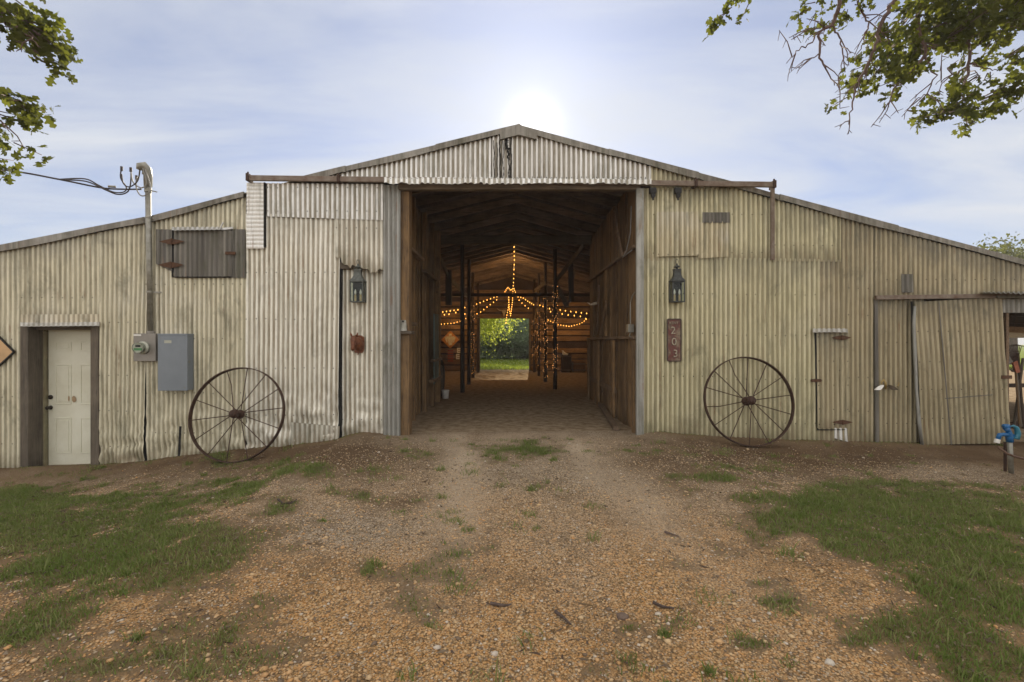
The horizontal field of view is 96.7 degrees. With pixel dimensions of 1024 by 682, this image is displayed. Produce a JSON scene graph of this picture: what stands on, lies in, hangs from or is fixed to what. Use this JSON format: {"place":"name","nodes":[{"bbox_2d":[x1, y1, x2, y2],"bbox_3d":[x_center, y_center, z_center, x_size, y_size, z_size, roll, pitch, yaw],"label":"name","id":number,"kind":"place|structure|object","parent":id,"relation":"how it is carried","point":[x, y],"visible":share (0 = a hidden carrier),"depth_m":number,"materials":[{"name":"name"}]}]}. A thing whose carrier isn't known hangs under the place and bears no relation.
{"place":"outdoors","nodes":[
{"label":"outdoors","id":0,"kind":"place"},
{"bbox_2d":[480,357,528,369],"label":"meadow grass","id":1,"kind":"structure","parent":0,"point":[499,362],"depth_m":27.11,"materials":[{"name":"green plant"}]},
{"bbox_2d":[0,345,1023,681],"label":"ground","id":2,"kind":"structure","parent":0,"point":[508,405],"depth_m":2.85,"materials":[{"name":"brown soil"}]},
{"bbox_2d":[0,0,82,184],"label":"oak tree","id":3,"kind":"object","parent":2,"relation":"on","point":[20,22],"visible":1,"depth_m":3.66,"materials":[{"name":"green plant"}]},
{"bbox_2d":[188,367,285,462],"bbox_3d":[-3.830,1.016,6.331,1.310,1.310,0.238,0,-13,0],"label":"wagon wheel","id":4,"kind":"object","parent":2,"relation":"on","point":[236,414],"visible":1,"depth_m":6.33,"materials":[{"name":"metal"}]},
{"bbox_2d":[277,498,296,503],"bbox_3d":[-1.899,1.341,3.808,0.160,0.024,0.114,0,0,-8],"label":"stick","id":5,"kind":"object","parent":2,"relation":"on","point":[279,500],"visible":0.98,"depth_m":3.78,"materials":[{"name":"brown wood"}]},
{"bbox_2d":[441,360,444,396],"bbox_3d":[-1.830,0.900,11.110,0.260,0.950,0.950,0,0,0],"label":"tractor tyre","id":6,"kind":"object","parent":2,"relation":"on","point":[443,375],"visible":0.24,"depth_m":11.35,"materials":[{"name":"black rubber"}]},
{"bbox_2d":[442,390,448,398],"bbox_3d":[-1.587,1.270,10.860,0.190,0.200,0.187,0,0,0],"label":"bucket","id":7,"kind":"object","parent":2,"relation":"on","point":[445,394],"visible":1,"depth_m":10.79,"materials":[{"name":"white paint"}]},
{"bbox_2d":[491,651,497,656],"bbox_3d":[-0.075,1.375,1.998,0.036,0.018,0.029,0,0,0],"label":"stone","id":8,"kind":"object","parent":2,"relation":"on","point":[494,653],"visible":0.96,"depth_m":1.99,"materials":[{"name":"beige stone"}]},
{"bbox_2d":[490,601,511,606],"bbox_3d":[-0.058,1.367,2.361,0.114,0.018,0.029,0,0,5],"label":"stick","id":9,"kind":"object","parent":2,"relation":"on","point":[498,604],"visible":1,"depth_m":2.36,"materials":[{"name":"brown wood"}]},
{"bbox_2d":[480,319,522,358],"bbox_3d":[-2.847,-1.336,36.709,9.214,5.823,9.546,0,0,0],"label":"hedgerow tree","id":10,"kind":"object","parent":2,"relation":"on","point":[487,348],"visible":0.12,"depth_m":34.56,"materials":[{"name":"green plant"}]},
{"bbox_2d":[480,319,525,357],"bbox_3d":[-3.238,-2.641,28.742,10.229,8.432,9.986,0,0,43],"label":"shade tree","id":11,"kind":"object","parent":2,"relation":"on","point":[487,327],"visible":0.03,"depth_m":27.65,"materials":[{"name":"green plant"}]},
{"bbox_2d":[486,319,528,358],"bbox_3d":[1.953,-1.336,35.709,9.214,5.823,9.546,0,0,0],"label":"hedgerow tree","id":12,"kind":"object","parent":2,"relation":"on","point":[520,335],"visible":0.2,"depth_m":33.55,"materials":[{"name":"green plant"}]},
{"bbox_2d":[0,123,1023,467],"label":"barn","id":13,"kind":"structure","parent":2,"relation":"on","point":[834,317],"depth_m":6.56,"materials":[{"name":"beige metal"}]},
{"bbox_2d":[0,336,15,365],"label":"diamond sign","id":14,"kind":"object","parent":13,"relation":"attached to","point":[7,351],"visible":1,"depth_m":6.51,"materials":[{"name":"brown metal"}]},
{"bbox_2d":[45,330,89,464],"bbox_3d":[-6.485,0.907,6.793,0.905,2.166,0.114,0,0,0],"label":"entry door","id":15,"kind":"structure","parent":13,"relation":"in","point":[69,350],"depth_m":6.81,"materials":[{"name":"white metal"}]},
{"bbox_2d":[132,331,157,360],"bbox_3d":[-5.210,0.073,6.429,0.314,0.429,0.238,0,0,0],"label":"electric meter","id":16,"kind":"object","parent":13,"relation":"attached to","point":[144,346],"visible":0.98,"depth_m":6.45,"materials":[{"name":"grey metal"}]},
{"bbox_2d":[136,162,161,330],"bbox_3d":[-5.174,-1.324,6.486,0.286,2.434,0.138,0,0,-37],"label":"service mast","id":17,"kind":"object","parent":13,"relation":"attached to","point":[148,226],"visible":0.98,"depth_m":6.46,"materials":[{"name":"grey metal"}]},
{"bbox_2d":[2,166,150,196],"bbox_3d":[-6.288,-2.182,5.764,2.662,0.582,0.627,0,0,-41],"label":"overhead cable","id":18,"kind":"object","parent":17,"relation":"attached to","point":[108,189],"visible":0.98,"depth_m":6.41,"materials":[{"name":"black rubber"}]},
{"bbox_2d":[158,334,193,390],"bbox_3d":[-4.784,0.299,6.477,0.423,0.806,0.138,0,0,0],"label":"breaker box","id":19,"kind":"object","parent":13,"relation":"attached to","point":[175,362],"visible":1,"depth_m":6.41,"materials":[{"name":"grey metal"}]},
{"bbox_2d":[174,231,232,276],"bbox_3d":[-4.430,-1.251,6.525,0.839,0.663,0.018,0,0,0],"label":"hatch door","id":20,"kind":"structure","parent":13,"relation":"in","point":[201,253],"depth_m":6.52,"materials":[{"name":"grey wood"}]},
{"bbox_2d":[349,261,365,302],"bbox_3d":[-2.206,-0.861,6.553,0.204,0.615,0.226,0,0,0],"label":"wall lantern","id":21,"kind":"object","parent":13,"relation":"attached to","point":[357,280],"depth_m":6.45,"materials":[{"name":"metal"}]},
{"bbox_2d":[350,332,364,354],"bbox_3d":[-2.235,0.038,6.521,0.144,0.328,0.218,0,0,12],"label":"horse head ornament","id":22,"kind":"object","parent":13,"relation":"attached to","point":[357,343],"visible":1,"depth_m":6.51,"materials":[{"name":"brown metal"}]},
{"bbox_2d":[400,317,406,330],"bbox_3d":[-1.575,-0.250,6.660,0.102,0.213,0.158,0,0,0],"label":"thermostat box","id":23,"kind":"object","parent":13,"relation":"on","point":[403,325],"visible":0.65,"depth_m":6.59,"materials":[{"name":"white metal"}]},
{"bbox_2d":[441,331,458,347],"bbox_3d":[-2.777,-0.339,20.467,0.806,1.356,0.047,0,0,0],"label":"hanging diamond sign","id":24,"kind":"object","parent":13,"relation":"hanging from","point":[449,339],"visible":1,"depth_m":20.46,"materials":[{"name":"brown wood"}]},
{"bbox_2d":[448,350,452,361],"bbox_3d":[-2.777,0.669,20.570,0.254,0.528,0.020,0,0,0],"label":"red board sign","id":25,"kind":"object","parent":13,"relation":"attached to","point":[450,351],"visible":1,"depth_m":20.56,"materials":[{"name":"paint"}]},
{"bbox_2d":[543,298,547,376],"bbox_3d":[1.124,-0.080,15.295,0.163,2.705,0.153,0,0,0],"label":"fairy light string","id":26,"kind":"object","parent":13,"relation":"attached to","point":[543,336],"visible":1,"depth_m":15.30,"materials":[{"name":"black metal"}]},
{"bbox_2d":[667,319,681,361],"bbox_3d":[2.326,-0.013,6.524,0.208,0.617,0.020,0,0,0],"label":"number plate","id":27,"kind":"object","parent":13,"relation":"attached to","point":[674,340],"visible":1,"depth_m":6.53,"materials":[{"name":"red paint"}]},
{"bbox_2d":[669,259,685,302],"bbox_3d":[2.341,-0.856,6.494,0.190,0.615,0.226,0,0,0],"label":"wall lantern","id":28,"kind":"object","parent":13,"relation":"attached to","point":[677,280],"depth_m":6.39,"materials":[{"name":"black metal"}]},
{"bbox_2d":[817,333,848,427],"bbox_3d":[4.610,0.566,6.534,0.467,1.375,0.035,0,0,0],"label":"small door","id":29,"kind":"structure","parent":13,"relation":"in","point":[832,354],"depth_m":6.54,"materials":[{"name":"beige metal"}]},
{"bbox_2d":[874,379,899,389],"bbox_3d":[5.355,0.619,6.507,0.426,0.155,0.134,0,0,0],"label":"wing ornament","id":30,"kind":"object","parent":13,"relation":"attached to","point":[880,387],"visible":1,"depth_m":6.49,"materials":[{"name":"white paint"}]},
{"bbox_2d":[912,298,1011,444],"bbox_3d":[6.409,0.431,6.480,1.415,2.112,0.054,0,0,0],"label":"sliding door","id":31,"kind":"structure","parent":13,"relation":"in","point":[959,348],"depth_m":6.48,"materials":[{"name":"beige metal"}]},
{"bbox_2d":[1009,366,1019,423],"bbox_3d":[8.008,0.867,7.254,0.275,0.928,0.031,0,0,-15],"label":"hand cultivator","id":32,"kind":"object","parent":13,"relation":"hanging from","point":[1016,386],"visible":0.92,"depth_m":7.27,"materials":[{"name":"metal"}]},
{"bbox_2d":[1009,344,1023,426],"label":"leaf rake","id":33,"kind":"object","parent":13,"relation":"hanging from","point":[1014,358],"visible":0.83,"depth_m":7.30,"materials":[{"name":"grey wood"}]},
{"bbox_2d":[554,610,570,624],"bbox_3d":[0.252,1.364,2.243,0.017,0.018,0.124,0,0,-33],"label":"stick","id":34,"kind":"object","parent":2,"relation":"on","point":[556,612],"visible":1,"depth_m":2.25,"materials":[{"name":"brown wood"}]},
{"bbox_2d":[560,354,571,372],"bbox_3d":[2.375,0.972,20.010,0.434,0.797,0.540,0,0,0],"label":"wooden crate","id":35,"kind":"object","parent":2,"relation":"on","point":[565,363],"visible":0.96,"depth_m":19.76,"materials":[{"name":"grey wood"}]},
{"bbox_2d":[571,361,585,372],"bbox_3d":[2.928,1.135,20.010,0.556,0.469,0.540,0,0,0],"label":"storage trunk","id":36,"kind":"object","parent":2,"relation":"on","point":[578,366],"visible":0.99,"depth_m":19.76,"materials":[{"name":"brown wood"}]},
{"bbox_2d":[598,402,618,430],"bbox_3d":[1.695,1.305,8.135,0.090,0.070,2.664,0,0,6],"label":"loose board","id":37,"kind":"object","parent":2,"relation":"on","point":[610,418],"visible":0.91,"depth_m":7.69,"materials":[{"name":"wood"}]},
{"bbox_2d":[616,612,628,620],"bbox_3d":[0.549,1.368,2.255,0.063,0.036,0.056,0,0,0],"label":"stone","id":38,"kind":"object","parent":2,"relation":"on","point":[622,616],"visible":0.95,"depth_m":2.24,"materials":[{"name":"beige stone"}]},
{"bbox_2d":[652,601,673,608],"bbox_3d":[0.774,1.356,2.330,0.108,0.018,0.025,0,0,31],"label":"stick","id":39,"kind":"object","parent":2,"relation":"on","point":[659,605],"visible":1,"depth_m":2.33,"materials":[{"name":"brown wood"}]},
{"bbox_2d":[703,357,794,446],"bbox_3d":[3.308,0.835,6.351,1.244,1.244,0.238,0,-12,0],"label":"wagon wheel","id":40,"kind":"object","parent":2,"relation":"on","point":[748,400],"visible":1,"depth_m":6.35,"materials":[{"name":"metal"}]},
{"bbox_2d":[825,658,835,665],"bbox_3d":[1.351,1.365,1.933,0.042,0.022,0.038,0,0,24],"label":"stone","id":41,"kind":"object","parent":2,"relation":"on","point":[828,661],"visible":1,"depth_m":1.92,"materials":[{"name":"beige stone"}]},
{"bbox_2d":[702,0,1023,138],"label":"oak tree","id":42,"kind":"object","parent":2,"relation":"on","point":[962,28],"visible":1,"depth_m":4.35,"materials":[{"name":"green plant"}]},
{"bbox_2d":[973,232,1023,364],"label":"roadside tree","id":43,"kind":"object","parent":2,"relation":"on","point":[1004,249],"visible":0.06,"depth_m":26.32,"materials":[{"name":"green plant"}]},
{"bbox_2d":[994,424,1021,473],"bbox_3d":[5.576,1.216,5.120,0.270,0.555,0.148,0,0,-24],"label":"yard hydrant","id":44,"kind":"object","parent":2,"relation":"on","point":[1010,436],"visible":0.98,"depth_m":5.12,"materials":[{"name":"metal"}]},
{"bbox_2d":[996,446,1023,459],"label":"garden hose","id":45,"kind":"object","parent":44,"relation":"hanging from","point":[1005,452],"visible":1,"depth_m":5.09,"materials":[{"name":"rubber"}]},
{"bbox_2d":[1010,358,1023,428],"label":"shovel","id":46,"kind":"object","parent":2,"relation":"on","point":[1014,422],"visible":0.28,"depth_m":7.36,"materials":[{"name":"grey wood"}]},
{"bbox_2d":[1017,353,1023,428],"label":"garden hoe","id":47,"kind":"object","parent":2,"relation":"on","point":[1021,393],"visible":0.64,"depth_m":7.35,"materials":[{"name":"wood"}]},
{"bbox_2d":[0,430,1023,681],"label":"grass","id":48,"kind":"structure","parent":0,"point":[912,548],"depth_m":3.11,"materials":[{"name":"green plant"}]},
{"bbox_2d":[0,0,1023,344],"label":"sky","id":49,"kind":"structure","parent":0,"point":[208,94],"materials":[{"name":"blue"}]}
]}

